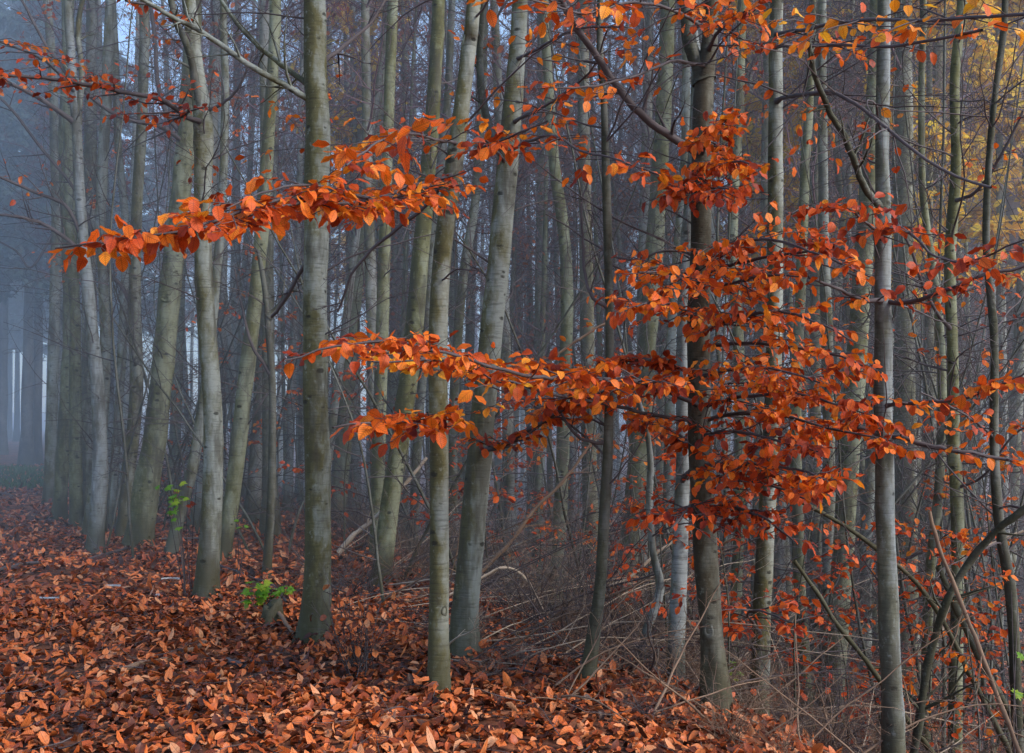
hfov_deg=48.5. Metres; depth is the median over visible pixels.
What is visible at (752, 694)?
thicket shrub
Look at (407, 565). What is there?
dead cane
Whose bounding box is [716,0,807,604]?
beech tree
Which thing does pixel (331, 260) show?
beech tree
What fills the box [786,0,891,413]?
beech tree
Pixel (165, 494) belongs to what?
bare sapling
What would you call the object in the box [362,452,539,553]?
dead cane
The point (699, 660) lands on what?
thicket shrub
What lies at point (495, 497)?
beech sapling
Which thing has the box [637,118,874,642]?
bare sapling
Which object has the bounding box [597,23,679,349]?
beech tree
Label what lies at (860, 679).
dead cane
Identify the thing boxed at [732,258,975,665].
bare sapling
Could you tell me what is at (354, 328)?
beech tree
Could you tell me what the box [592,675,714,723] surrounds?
thicket shrub
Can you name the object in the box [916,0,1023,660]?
beech tree
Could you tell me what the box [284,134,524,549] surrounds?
bare sapling
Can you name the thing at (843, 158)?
beech tree
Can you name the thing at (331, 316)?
beech tree
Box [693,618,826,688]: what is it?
dead cane
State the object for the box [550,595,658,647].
thicket shrub
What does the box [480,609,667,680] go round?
dead cane
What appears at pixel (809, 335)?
beech tree
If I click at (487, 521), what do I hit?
dead cane
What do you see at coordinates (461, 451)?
beech sapling
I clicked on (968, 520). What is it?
bare sapling
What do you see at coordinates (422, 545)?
thicket shrub
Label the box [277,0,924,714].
beech tree
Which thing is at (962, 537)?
beech sapling
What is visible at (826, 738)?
thicket shrub
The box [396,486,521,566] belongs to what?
thicket shrub
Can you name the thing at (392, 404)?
beech tree
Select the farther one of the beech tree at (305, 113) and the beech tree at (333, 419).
the beech tree at (305, 113)
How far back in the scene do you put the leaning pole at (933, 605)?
8.59 m
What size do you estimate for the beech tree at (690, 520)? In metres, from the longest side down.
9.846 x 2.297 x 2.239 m
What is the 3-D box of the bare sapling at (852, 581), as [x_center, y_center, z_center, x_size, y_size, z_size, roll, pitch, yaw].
[2.804,0.458,9.830,2.565,6.423,1.700,1,-2,-42]
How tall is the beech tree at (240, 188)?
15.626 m
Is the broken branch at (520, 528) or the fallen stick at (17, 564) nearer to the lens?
the broken branch at (520, 528)
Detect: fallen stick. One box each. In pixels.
[0,561,38,571]
[83,532,198,559]
[116,655,179,673]
[177,640,206,654]
[220,564,286,602]
[225,657,249,669]
[277,611,293,636]
[470,658,536,682]
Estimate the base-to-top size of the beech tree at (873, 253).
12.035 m
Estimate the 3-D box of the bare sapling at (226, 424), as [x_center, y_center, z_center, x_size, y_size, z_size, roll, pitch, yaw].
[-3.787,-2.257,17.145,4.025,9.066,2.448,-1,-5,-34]
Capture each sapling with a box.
[0,100,292,507]
[0,164,336,549]
[1,194,246,531]
[2,0,202,558]
[4,108,180,464]
[51,4,219,531]
[55,0,249,535]
[76,127,304,503]
[79,146,188,500]
[81,260,234,512]
[83,24,553,574]
[88,187,302,556]
[99,11,258,545]
[108,205,364,511]
[113,259,304,511]
[114,305,197,475]
[120,219,291,530]
[121,6,290,462]
[123,8,253,444]
[126,81,296,440]
[129,146,302,580]
[143,134,462,554]
[143,135,526,606]
[144,6,361,532]
[161,364,232,500]
[176,94,367,461]
[178,231,345,498]
[190,95,339,519]
[218,254,388,503]
[218,348,254,474]
[223,1,402,450]
[223,181,391,469]
[224,209,480,480]
[224,269,298,513]
[242,189,482,550]
[242,243,299,495]
[257,292,339,513]
[269,136,645,596]
[279,369,386,551]
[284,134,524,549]
[330,151,522,511]
[331,14,812,578]
[370,71,671,631]
[400,398,499,545]
[409,129,648,525]
[419,417,465,527]
[423,337,531,528]
[426,447,495,537]
[445,0,729,632]
[449,366,546,593]
[459,0,791,637]
[459,261,623,598]
[464,1,676,643]
[478,268,647,584]
[486,356,580,585]
[486,473,497,558]
[487,457,575,584]
[489,386,545,582]
[490,227,676,622]
[490,263,674,620]
[502,307,666,592]
[506,440,589,591]
[510,305,793,655]
[513,278,806,663]
[514,403,635,595]
[519,243,668,587]
[521,0,666,531]
[526,289,633,624]
[527,372,860,704]
[566,482,616,591]
[569,1,940,589]
[572,8,788,574]
[573,482,623,581]
[578,390,668,636]
[586,0,872,601]
[589,502,647,628]
[590,421,697,665]
[594,447,755,658]
[603,212,820,643]
[613,125,914,691]
[613,275,829,700]
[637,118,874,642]
[647,471,762,658]
[651,466,805,675]
[652,310,838,585]
[656,289,808,592]
[656,353,877,626]
[663,2,873,563]
[664,147,1023,672]
[666,82,838,561]
[667,118,949,645]
[673,0,1015,620]
[679,0,920,579]
[686,485,803,703]
[690,451,818,657]
[717,218,1022,628]
[719,206,870,612]
[723,489,875,718]
[724,2,871,547]
[726,1,919,456]
[730,6,976,511]
[732,0,1023,689]
[732,71,965,724]
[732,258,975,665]
[741,263,1023,659]
[742,309,923,585]
[742,312,1012,694]
[743,220,1023,702]
[745,243,974,582]
[745,315,1023,675]
[747,293,981,602]
[755,0,1023,752]
[778,561,916,751]
[781,282,1023,644]
[784,0,1023,662]
[784,271,893,583]
[785,518,975,746]
[787,137,890,525]
[790,472,879,714]
[800,0,1023,744]
[805,0,1023,752]
[807,50,1023,734]
[808,255,1023,612]
[809,56,1023,683]
[811,0,1023,719]
[811,271,1023,751]
[815,345,1023,703]
[818,316,1023,717]
[829,0,1003,553]
[829,99,988,433]
[835,81,970,556]
[839,98,1023,728]
[840,19,1016,688]
[843,8,1023,569]
[847,0,1023,659]
[850,548,1022,752]
[854,222,1010,590]
[859,110,988,552]
[862,563,947,737]
[864,273,1019,608]
[872,39,1023,718]
[874,20,1023,686]
[874,469,1007,739]
[896,475,983,689]
[901,287,1023,750]
[901,393,1023,730]
[902,525,1018,752]
[906,253,1023,702]
[913,347,1023,719]
[915,248,1023,596]
[915,254,1023,628]
[915,287,1023,591]
[925,358,1020,721]
[936,88,1023,577]
[937,447,985,560]
[942,24,1023,557]
[944,495,1023,739]
[958,355,1023,595]
[967,505,1022,625]
[973,299,1023,622]
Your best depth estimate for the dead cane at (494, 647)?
7.84 m
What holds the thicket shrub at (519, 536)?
on the ground at (10, 459)
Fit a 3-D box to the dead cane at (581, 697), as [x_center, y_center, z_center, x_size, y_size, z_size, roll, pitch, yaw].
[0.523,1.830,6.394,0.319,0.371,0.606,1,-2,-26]
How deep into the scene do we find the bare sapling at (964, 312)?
14.18 m
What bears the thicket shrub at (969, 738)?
on the ground at (10, 459)
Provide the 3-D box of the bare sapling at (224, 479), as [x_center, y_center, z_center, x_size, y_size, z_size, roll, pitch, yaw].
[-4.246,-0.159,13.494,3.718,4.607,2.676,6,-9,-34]
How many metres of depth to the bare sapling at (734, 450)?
17.21 m
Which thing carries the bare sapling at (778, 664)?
on the ground at (10, 459)
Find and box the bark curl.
[161,577,179,579]
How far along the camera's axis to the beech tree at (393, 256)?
22.32 m
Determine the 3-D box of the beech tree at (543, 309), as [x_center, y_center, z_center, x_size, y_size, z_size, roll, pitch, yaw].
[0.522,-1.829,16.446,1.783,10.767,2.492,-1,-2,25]
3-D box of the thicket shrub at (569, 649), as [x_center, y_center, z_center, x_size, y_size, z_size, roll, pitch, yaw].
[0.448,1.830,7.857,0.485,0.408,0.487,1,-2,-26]
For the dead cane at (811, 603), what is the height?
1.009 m
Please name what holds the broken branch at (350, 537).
attached to the beech tree at (416, 303)
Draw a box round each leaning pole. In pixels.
[781,491,1015,752]
[793,559,947,752]
[902,505,1023,752]
[928,511,1023,752]
[935,565,1023,735]
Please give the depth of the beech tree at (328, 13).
16.56 m
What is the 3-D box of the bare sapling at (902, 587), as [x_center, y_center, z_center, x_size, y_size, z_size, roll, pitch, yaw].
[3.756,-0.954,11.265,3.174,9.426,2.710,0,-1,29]
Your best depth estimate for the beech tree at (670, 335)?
12.55 m
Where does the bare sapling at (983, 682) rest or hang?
on the ground at (10, 459)
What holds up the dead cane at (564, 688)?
on the ground at (10, 459)
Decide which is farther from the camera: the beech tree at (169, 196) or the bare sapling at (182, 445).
the beech tree at (169, 196)
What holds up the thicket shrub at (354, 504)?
on the ground at (10, 459)
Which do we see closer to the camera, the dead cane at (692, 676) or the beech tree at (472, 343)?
the dead cane at (692, 676)
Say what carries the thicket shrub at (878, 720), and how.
on the ground at (10, 459)
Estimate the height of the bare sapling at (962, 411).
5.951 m
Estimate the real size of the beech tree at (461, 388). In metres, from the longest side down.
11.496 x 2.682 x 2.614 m
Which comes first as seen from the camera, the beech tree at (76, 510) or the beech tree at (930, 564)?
the beech tree at (930, 564)
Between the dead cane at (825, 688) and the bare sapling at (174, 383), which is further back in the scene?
the bare sapling at (174, 383)
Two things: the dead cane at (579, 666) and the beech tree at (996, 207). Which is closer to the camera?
the dead cane at (579, 666)
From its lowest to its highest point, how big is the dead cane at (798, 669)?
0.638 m
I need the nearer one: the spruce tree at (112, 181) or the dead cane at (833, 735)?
the dead cane at (833, 735)
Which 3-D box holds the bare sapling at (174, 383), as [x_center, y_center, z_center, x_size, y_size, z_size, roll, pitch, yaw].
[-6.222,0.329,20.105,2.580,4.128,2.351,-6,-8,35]
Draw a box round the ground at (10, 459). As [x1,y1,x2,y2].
[0,413,1023,752]
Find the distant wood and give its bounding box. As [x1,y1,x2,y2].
[298,82,733,452]
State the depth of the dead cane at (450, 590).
9.98 m
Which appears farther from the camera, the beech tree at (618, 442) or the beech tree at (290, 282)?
the beech tree at (618, 442)
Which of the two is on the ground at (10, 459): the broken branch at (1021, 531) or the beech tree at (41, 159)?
the beech tree at (41, 159)
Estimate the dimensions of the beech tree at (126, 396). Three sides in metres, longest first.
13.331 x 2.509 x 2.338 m
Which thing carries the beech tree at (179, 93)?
on the ground at (10, 459)
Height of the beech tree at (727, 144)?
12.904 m
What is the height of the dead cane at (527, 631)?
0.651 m
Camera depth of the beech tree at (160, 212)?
24.88 m
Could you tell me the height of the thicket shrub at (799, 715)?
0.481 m
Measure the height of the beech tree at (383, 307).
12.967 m
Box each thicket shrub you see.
[241,481,394,592]
[248,522,454,603]
[282,439,428,549]
[290,466,366,525]
[302,451,424,535]
[331,470,429,549]
[331,475,427,550]
[331,477,406,530]
[331,502,368,528]
[332,482,415,539]
[334,486,457,588]
[364,506,489,572]
[377,489,508,586]
[379,536,508,586]
[388,574,552,640]
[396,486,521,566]
[397,525,494,567]
[397,545,500,585]
[409,529,487,582]
[419,490,584,611]
[449,446,720,647]
[449,546,582,629]
[455,624,529,679]
[456,521,535,587]
[467,632,569,667]
[480,614,517,653]
[483,467,695,646]
[483,600,632,661]
[484,567,661,633]
[486,509,571,583]
[492,489,721,656]
[492,495,650,624]
[499,524,754,667]
[531,542,697,652]
[540,552,667,651]
[550,557,695,666]
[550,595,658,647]
[551,619,619,665]
[557,522,743,680]
[564,556,691,661]
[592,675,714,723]
[599,648,670,674]
[605,568,776,681]
[608,559,797,678]
[631,593,797,717]
[658,602,800,717]
[659,654,789,745]
[662,638,766,691]
[672,675,758,745]
[686,633,772,687]
[688,581,928,752]
[694,556,876,673]
[696,634,808,714]
[713,689,813,752]
[727,629,864,734]
[730,671,780,715]
[737,688,851,741]
[741,630,929,752]
[769,712,870,752]
[781,685,905,752]
[783,671,889,751]
[784,664,957,751]
[797,695,875,747]
[815,727,871,752]
[818,679,942,752]
[819,605,1023,752]
[836,694,946,752]
[845,655,916,719]
[846,652,877,684]
[850,636,973,726]
[877,694,1021,752]
[906,709,1010,752]
[908,717,1023,752]
[994,638,1023,689]
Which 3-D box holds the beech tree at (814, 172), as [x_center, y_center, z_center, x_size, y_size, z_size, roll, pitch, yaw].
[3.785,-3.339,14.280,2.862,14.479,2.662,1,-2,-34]
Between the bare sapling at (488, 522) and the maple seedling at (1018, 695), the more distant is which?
the bare sapling at (488, 522)
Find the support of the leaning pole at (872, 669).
on the ground at (10, 459)
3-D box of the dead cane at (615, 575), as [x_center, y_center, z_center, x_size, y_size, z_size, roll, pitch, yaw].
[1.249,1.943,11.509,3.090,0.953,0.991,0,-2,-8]
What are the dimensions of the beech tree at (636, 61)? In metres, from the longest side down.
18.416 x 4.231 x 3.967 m
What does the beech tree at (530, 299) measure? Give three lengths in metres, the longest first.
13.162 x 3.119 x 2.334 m
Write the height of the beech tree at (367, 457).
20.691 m
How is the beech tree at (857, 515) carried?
on the ground at (10, 459)
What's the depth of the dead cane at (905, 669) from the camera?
11.02 m
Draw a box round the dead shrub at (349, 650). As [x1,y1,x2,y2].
[304,569,419,677]
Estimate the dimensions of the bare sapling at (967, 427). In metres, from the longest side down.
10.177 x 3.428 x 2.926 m
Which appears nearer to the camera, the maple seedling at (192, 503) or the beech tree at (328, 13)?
the maple seedling at (192, 503)
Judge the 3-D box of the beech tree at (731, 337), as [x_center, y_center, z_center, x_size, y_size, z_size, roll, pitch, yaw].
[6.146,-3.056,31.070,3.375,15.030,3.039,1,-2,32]
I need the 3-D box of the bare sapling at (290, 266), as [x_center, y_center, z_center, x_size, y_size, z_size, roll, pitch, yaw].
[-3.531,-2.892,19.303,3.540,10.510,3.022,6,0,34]
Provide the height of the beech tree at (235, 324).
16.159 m
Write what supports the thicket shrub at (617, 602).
on the ground at (10, 459)
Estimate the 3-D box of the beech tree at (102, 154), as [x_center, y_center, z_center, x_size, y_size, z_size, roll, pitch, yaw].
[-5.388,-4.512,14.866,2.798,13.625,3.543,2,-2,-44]
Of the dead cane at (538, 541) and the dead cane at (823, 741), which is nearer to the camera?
the dead cane at (823, 741)
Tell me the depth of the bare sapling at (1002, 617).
12.91 m
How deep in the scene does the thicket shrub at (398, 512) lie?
15.12 m
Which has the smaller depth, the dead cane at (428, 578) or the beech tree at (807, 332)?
the dead cane at (428, 578)
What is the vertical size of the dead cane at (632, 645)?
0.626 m
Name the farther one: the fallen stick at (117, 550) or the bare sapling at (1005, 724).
the fallen stick at (117, 550)
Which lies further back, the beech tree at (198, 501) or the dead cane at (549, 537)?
the beech tree at (198, 501)
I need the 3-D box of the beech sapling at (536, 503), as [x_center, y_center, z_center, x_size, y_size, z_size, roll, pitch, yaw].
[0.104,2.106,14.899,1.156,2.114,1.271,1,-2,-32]
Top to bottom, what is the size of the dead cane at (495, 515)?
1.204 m
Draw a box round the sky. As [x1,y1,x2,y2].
[5,0,1023,412]
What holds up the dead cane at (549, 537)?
on the ground at (10, 459)
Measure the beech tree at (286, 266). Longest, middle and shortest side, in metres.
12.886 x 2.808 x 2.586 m
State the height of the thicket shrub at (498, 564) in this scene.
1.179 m
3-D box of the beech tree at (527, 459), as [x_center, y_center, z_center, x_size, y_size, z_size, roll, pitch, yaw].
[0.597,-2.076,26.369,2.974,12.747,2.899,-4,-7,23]
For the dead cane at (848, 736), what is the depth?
7.09 m
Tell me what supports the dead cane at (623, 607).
on the ground at (10, 459)
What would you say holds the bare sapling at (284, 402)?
on the ground at (10, 459)
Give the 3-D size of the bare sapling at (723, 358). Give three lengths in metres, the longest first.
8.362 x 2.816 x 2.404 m
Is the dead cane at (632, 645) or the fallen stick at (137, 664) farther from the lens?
the dead cane at (632, 645)
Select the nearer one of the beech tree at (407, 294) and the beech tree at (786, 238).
the beech tree at (786, 238)
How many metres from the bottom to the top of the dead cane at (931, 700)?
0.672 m
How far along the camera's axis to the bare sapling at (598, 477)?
14.89 m
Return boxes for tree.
[0,0,49,454]
[0,0,76,503]
[0,0,117,423]
[0,0,117,464]
[0,0,117,465]
[0,0,167,538]
[0,0,189,554]
[0,0,305,600]
[0,1,152,341]
[0,5,47,304]
[2,1,142,296]
[7,290,46,438]
[8,178,47,441]
[8,258,98,339]
[8,303,48,439]
[12,0,167,511]
[15,0,283,548]
[16,0,127,519]
[17,0,209,469]
[18,0,150,359]
[28,0,130,526]
[39,1,180,529]
[48,0,611,698]
[66,0,212,536]
[82,0,193,501]
[97,50,162,385]
[98,0,282,495]
[108,0,194,484]
[121,0,259,496]
[127,0,294,556]
[127,1,190,462]
[130,0,342,527]
[130,104,193,317]
[131,0,360,562]
[135,0,288,492]
[137,0,490,645]
[141,107,193,410]
[141,117,196,341]
[144,0,246,255]
[144,17,209,302]
[146,99,195,453]
[147,1,230,421]
[151,6,242,464]
[156,177,194,435]
[158,0,418,170]
[159,36,231,361]
[178,0,298,448]
[185,47,246,286]
[188,97,247,311]
[192,0,343,415]
[201,0,343,537]
[204,0,295,463]
[217,0,380,511]
[226,53,257,440]
[227,0,299,306]
[227,111,257,264]
[228,131,275,327]
[229,0,398,245]
[229,111,285,423]
[230,0,399,240]
[234,57,298,480]
[240,1,417,523]
[240,36,336,494]
[245,0,348,507]
[254,10,345,495]
[255,93,295,487]
[256,101,295,492]
[274,0,344,495]
[274,4,412,497]
[274,97,344,345]
[274,113,296,483]
[276,3,427,523]
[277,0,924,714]
[280,0,347,416]
[280,0,445,507]
[282,165,362,338]
[285,283,341,370]
[287,97,365,409]
[291,0,438,524]
[326,0,419,536]
[327,0,475,465]
[327,0,492,562]
[327,2,402,316]
[327,18,421,527]
[328,0,492,472]
[328,0,550,587]
[328,2,411,307]
[329,0,423,531]
[330,35,349,330]
[330,54,363,304]
[331,0,473,541]
[332,1,378,522]
[334,50,417,310]
[337,0,593,600]
[339,11,427,533]
[341,2,519,550]
[342,0,508,562]
[344,0,682,658]
[349,0,562,446]
[352,0,511,550]
[355,0,465,543]
[357,77,417,323]
[362,110,420,502]
[369,0,536,530]
[394,0,534,490]
[396,19,487,350]
[398,160,419,539]
[399,3,465,528]
[403,0,773,685]
[410,42,506,346]
[425,16,489,341]
[445,0,657,608]
[448,0,536,581]
[451,1,602,593]
[451,16,560,543]
[451,50,575,492]
[452,71,493,517]
[455,0,550,500]
[458,2,626,593]
[459,0,611,589]
[460,0,659,617]
[460,41,507,316]
[461,2,594,584]
[464,0,655,616]
[468,0,675,563]
[477,0,600,597]
[479,22,579,559]
[484,55,551,488]
[484,198,551,517]
[492,0,873,685]
[500,13,598,507]
[510,0,670,619]
[512,0,664,590]
[516,0,635,583]
[519,53,603,428]
[521,0,681,638]
[523,163,579,498]
[534,0,674,630]
[553,11,641,326]
[555,32,656,591]
[568,31,641,519]
[571,0,715,353]
[572,7,676,523]
[574,0,678,527]
[576,70,628,449]
[590,0,804,655]
[594,178,625,517]
[595,15,792,668]
[596,8,678,409]
[596,134,636,500]
[597,0,725,565]
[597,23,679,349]
[600,18,679,354]
[611,0,785,699]
[613,1,728,560]
[613,115,640,345]
[613,215,636,487]
[625,4,755,252]
[625,31,726,582]
[639,0,1023,716]
[642,5,793,380]
[644,1,799,634]
[666,0,809,496]
[673,3,854,539]
[675,6,733,221]
[676,6,798,339]
[689,199,745,550]
[690,0,868,673]
[690,35,755,495]
[702,0,854,643]
[710,0,1023,752]
[714,86,749,540]
[715,1,844,473]
[715,2,798,297]
[715,36,839,486]
[715,38,759,267]
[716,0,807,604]
[716,0,922,732]
[717,0,891,567]
[717,65,759,535]
[718,0,971,681]
[723,4,802,355]
[724,113,837,388]
[732,0,910,720]
[749,0,948,662]
[750,5,913,646]
[757,1,965,630]
[760,3,874,601]
[777,0,1023,752]
[781,0,857,622]
[783,0,891,500]
[783,0,948,733]
[783,5,859,568]
[785,0,1023,752]
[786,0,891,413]
[788,4,831,415]
[793,14,863,545]
[819,0,1023,751]
[826,0,1016,699]
[828,0,991,645]
[828,1,1009,635]
[831,35,890,346]
[835,0,925,567]
[842,0,1016,678]
[845,44,976,583]
[852,14,924,669]
[853,44,1014,368]
[855,4,1003,437]
[872,9,1004,608]
[891,14,1005,572]
[912,0,1023,610]
[915,10,1015,609]
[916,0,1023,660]
[920,27,1006,583]
[922,102,986,510]
[926,2,1023,652]
[942,47,1007,524]
[952,36,1023,377]
[956,45,1005,334]
[975,6,1023,616]
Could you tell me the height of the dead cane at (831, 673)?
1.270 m
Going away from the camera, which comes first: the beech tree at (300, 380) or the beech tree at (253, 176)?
the beech tree at (300, 380)
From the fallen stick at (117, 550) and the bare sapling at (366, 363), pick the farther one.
the bare sapling at (366, 363)
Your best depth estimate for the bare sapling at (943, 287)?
17.31 m
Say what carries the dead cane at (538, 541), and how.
on the ground at (10, 459)
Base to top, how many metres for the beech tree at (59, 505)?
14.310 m
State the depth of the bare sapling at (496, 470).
20.52 m
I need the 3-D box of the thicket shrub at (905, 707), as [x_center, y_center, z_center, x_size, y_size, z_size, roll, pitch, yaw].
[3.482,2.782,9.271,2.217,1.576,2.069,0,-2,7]
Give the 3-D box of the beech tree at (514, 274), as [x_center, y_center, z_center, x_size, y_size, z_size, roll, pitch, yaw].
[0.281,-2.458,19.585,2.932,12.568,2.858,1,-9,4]
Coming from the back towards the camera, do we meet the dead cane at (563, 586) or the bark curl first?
the bark curl
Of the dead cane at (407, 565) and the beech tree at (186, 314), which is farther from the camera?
the beech tree at (186, 314)
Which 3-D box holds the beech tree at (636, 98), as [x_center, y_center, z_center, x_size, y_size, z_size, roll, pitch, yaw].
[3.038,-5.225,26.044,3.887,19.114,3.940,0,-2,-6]
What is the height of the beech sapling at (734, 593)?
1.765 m
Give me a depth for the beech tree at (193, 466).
13.45 m
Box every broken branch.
[337,457,427,553]
[449,561,552,634]
[482,433,602,572]
[548,322,604,362]
[612,541,672,583]
[942,530,1023,629]
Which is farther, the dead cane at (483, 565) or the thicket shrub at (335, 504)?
the thicket shrub at (335, 504)
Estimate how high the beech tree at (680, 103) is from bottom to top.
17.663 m
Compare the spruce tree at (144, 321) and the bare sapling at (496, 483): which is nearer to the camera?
the bare sapling at (496, 483)
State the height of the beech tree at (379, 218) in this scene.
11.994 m
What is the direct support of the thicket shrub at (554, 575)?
on the ground at (10, 459)
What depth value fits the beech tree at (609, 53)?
19.50 m
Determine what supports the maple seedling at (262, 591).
on the ground at (10, 459)
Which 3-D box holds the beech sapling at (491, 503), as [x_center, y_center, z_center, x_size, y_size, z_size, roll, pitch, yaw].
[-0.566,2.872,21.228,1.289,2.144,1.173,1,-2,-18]
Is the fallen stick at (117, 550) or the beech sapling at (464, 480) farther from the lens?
the beech sapling at (464, 480)
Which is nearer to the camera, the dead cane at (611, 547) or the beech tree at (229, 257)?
the dead cane at (611, 547)
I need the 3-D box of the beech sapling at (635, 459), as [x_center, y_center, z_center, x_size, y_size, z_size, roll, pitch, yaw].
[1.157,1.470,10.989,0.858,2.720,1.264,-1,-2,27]
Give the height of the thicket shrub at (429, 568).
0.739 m
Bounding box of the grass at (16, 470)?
[0,464,43,489]
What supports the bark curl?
on the ground at (10, 459)
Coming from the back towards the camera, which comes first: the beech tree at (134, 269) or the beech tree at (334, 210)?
the beech tree at (134, 269)
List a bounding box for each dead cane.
[339,506,411,554]
[344,530,549,596]
[347,495,638,583]
[350,561,561,645]
[350,579,488,605]
[354,451,590,581]
[360,553,558,595]
[361,468,506,565]
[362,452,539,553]
[373,543,571,586]
[376,522,457,591]
[377,480,597,610]
[377,575,455,599]
[388,502,568,585]
[388,560,513,603]
[394,592,609,667]
[395,465,619,546]
[395,496,541,544]
[395,530,545,554]
[397,445,465,527]
[398,530,652,613]
[403,347,516,500]
[404,501,587,560]
[406,565,561,602]
[408,553,621,600]
[410,549,558,587]
[411,475,620,577]
[412,455,559,579]
[413,450,627,561]
[421,522,596,579]
[422,538,658,628]
[423,557,525,634]
[426,409,587,549]
[426,504,660,616]
[449,438,756,621]
[449,608,486,644]
[450,516,576,623]
[450,561,775,678]
[451,533,604,670]
[452,507,547,573]
[453,510,583,578]
[454,643,528,666]
[471,578,584,662]
[479,579,690,625]
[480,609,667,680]
[481,502,695,618]
[481,537,595,599]
[482,535,561,582]
[482,584,559,655]
[482,635,585,664]
[484,507,624,585]
[486,486,672,578]
[487,521,665,662]
[487,549,876,696]
[488,355,599,553]
[490,543,610,585]
[495,450,663,564]
[498,601,607,656]
[500,532,778,614]
[501,581,624,654]
[503,482,599,585]
[506,634,561,663]
[510,455,923,636]
[510,531,618,614]
[518,628,642,668]
[518,666,611,699]
[520,595,699,661]
[525,490,874,635]
[525,523,731,623]
[525,544,805,648]
[539,437,584,636]
[544,547,796,609]
[546,516,794,625]
[549,529,819,618]
[549,618,699,677]
[550,504,672,600]
[553,610,713,686]
[555,674,629,726]
[560,572,694,657]
[564,630,794,741]
[565,579,653,634]
[566,570,651,697]
[567,588,671,699]
[567,609,635,668]
[571,625,773,670]
[578,635,649,677]
[579,605,698,664]
[585,583,631,667]
[589,551,799,678]
[589,557,777,720]
[592,541,672,685]
[597,626,710,721]
[600,640,694,697]
[603,629,755,693]
[606,537,636,620]
[607,608,911,703]
[608,615,770,671]
[620,530,912,705]
[620,532,817,608]
[624,639,692,689]
[625,607,698,684]
[627,542,749,636]
[628,560,830,657]
[628,589,698,694]
[649,600,778,656]
[653,571,742,714]
[656,646,807,724]
[661,570,853,652]
[661,636,750,675]
[676,640,787,684]
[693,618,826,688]
[694,589,1005,700]
[720,646,889,752]
[729,671,779,699]
[730,570,908,666]
[730,618,925,750]
[730,652,973,706]
[730,683,911,750]
[731,653,880,713]
[735,674,869,712]
[736,619,794,710]
[736,678,836,728]
[743,631,880,701]
[745,678,767,713]
[750,630,842,715]
[753,504,879,748]
[753,705,828,752]
[759,614,821,740]
[764,660,842,734]
[768,725,847,752]
[769,699,988,747]
[770,669,1023,751]
[771,673,829,732]
[773,693,1023,750]
[781,672,972,749]
[785,632,878,746]
[794,656,849,751]
[799,640,920,730]
[800,726,831,746]
[801,696,875,727]
[807,595,988,744]
[810,726,947,752]
[814,718,880,752]
[815,689,982,752]
[829,714,880,752]
[830,624,991,723]
[836,639,880,721]
[838,680,878,751]
[841,663,921,752]
[845,737,927,751]
[857,625,974,751]
[863,658,1023,752]
[902,645,958,752]
[906,674,974,752]
[919,689,1023,750]
[935,697,1023,752]
[941,711,998,752]
[957,714,1001,752]
[969,722,1021,752]
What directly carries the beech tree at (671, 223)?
on the ground at (10, 459)
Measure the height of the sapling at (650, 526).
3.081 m
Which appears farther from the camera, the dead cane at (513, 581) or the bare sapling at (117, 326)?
the bare sapling at (117, 326)
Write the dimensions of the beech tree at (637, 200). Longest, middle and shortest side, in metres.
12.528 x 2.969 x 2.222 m
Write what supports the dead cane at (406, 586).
on the ground at (10, 459)
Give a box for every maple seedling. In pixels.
[155,472,189,591]
[186,481,200,592]
[233,505,248,582]
[241,579,296,611]
[997,592,1023,752]
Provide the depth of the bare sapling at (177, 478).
16.02 m
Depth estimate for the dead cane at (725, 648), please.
9.04 m
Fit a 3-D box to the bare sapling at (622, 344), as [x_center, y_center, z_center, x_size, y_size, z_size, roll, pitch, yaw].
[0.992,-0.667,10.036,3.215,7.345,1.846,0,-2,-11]
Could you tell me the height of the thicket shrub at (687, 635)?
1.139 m
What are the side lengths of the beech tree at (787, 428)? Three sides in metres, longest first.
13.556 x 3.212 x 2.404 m
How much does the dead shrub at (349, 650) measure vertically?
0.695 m
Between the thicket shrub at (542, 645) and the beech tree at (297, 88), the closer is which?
the thicket shrub at (542, 645)
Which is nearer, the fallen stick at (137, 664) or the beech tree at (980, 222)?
the fallen stick at (137, 664)
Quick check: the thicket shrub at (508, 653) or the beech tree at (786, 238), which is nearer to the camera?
the thicket shrub at (508, 653)
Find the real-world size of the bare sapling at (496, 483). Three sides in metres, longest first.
5.752 x 3.594 x 3.276 m
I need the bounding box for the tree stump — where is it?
[261,597,284,625]
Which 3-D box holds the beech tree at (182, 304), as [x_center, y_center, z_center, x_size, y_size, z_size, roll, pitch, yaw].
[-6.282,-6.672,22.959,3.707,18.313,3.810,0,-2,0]
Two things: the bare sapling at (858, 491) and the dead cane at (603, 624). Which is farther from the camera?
the bare sapling at (858, 491)
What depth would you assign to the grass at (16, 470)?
27.32 m
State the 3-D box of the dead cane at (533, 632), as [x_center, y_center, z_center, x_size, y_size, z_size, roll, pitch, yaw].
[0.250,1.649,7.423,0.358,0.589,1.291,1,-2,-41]
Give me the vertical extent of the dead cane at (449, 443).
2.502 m
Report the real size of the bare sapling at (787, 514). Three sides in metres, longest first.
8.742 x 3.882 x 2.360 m
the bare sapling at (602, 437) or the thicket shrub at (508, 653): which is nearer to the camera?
the thicket shrub at (508, 653)

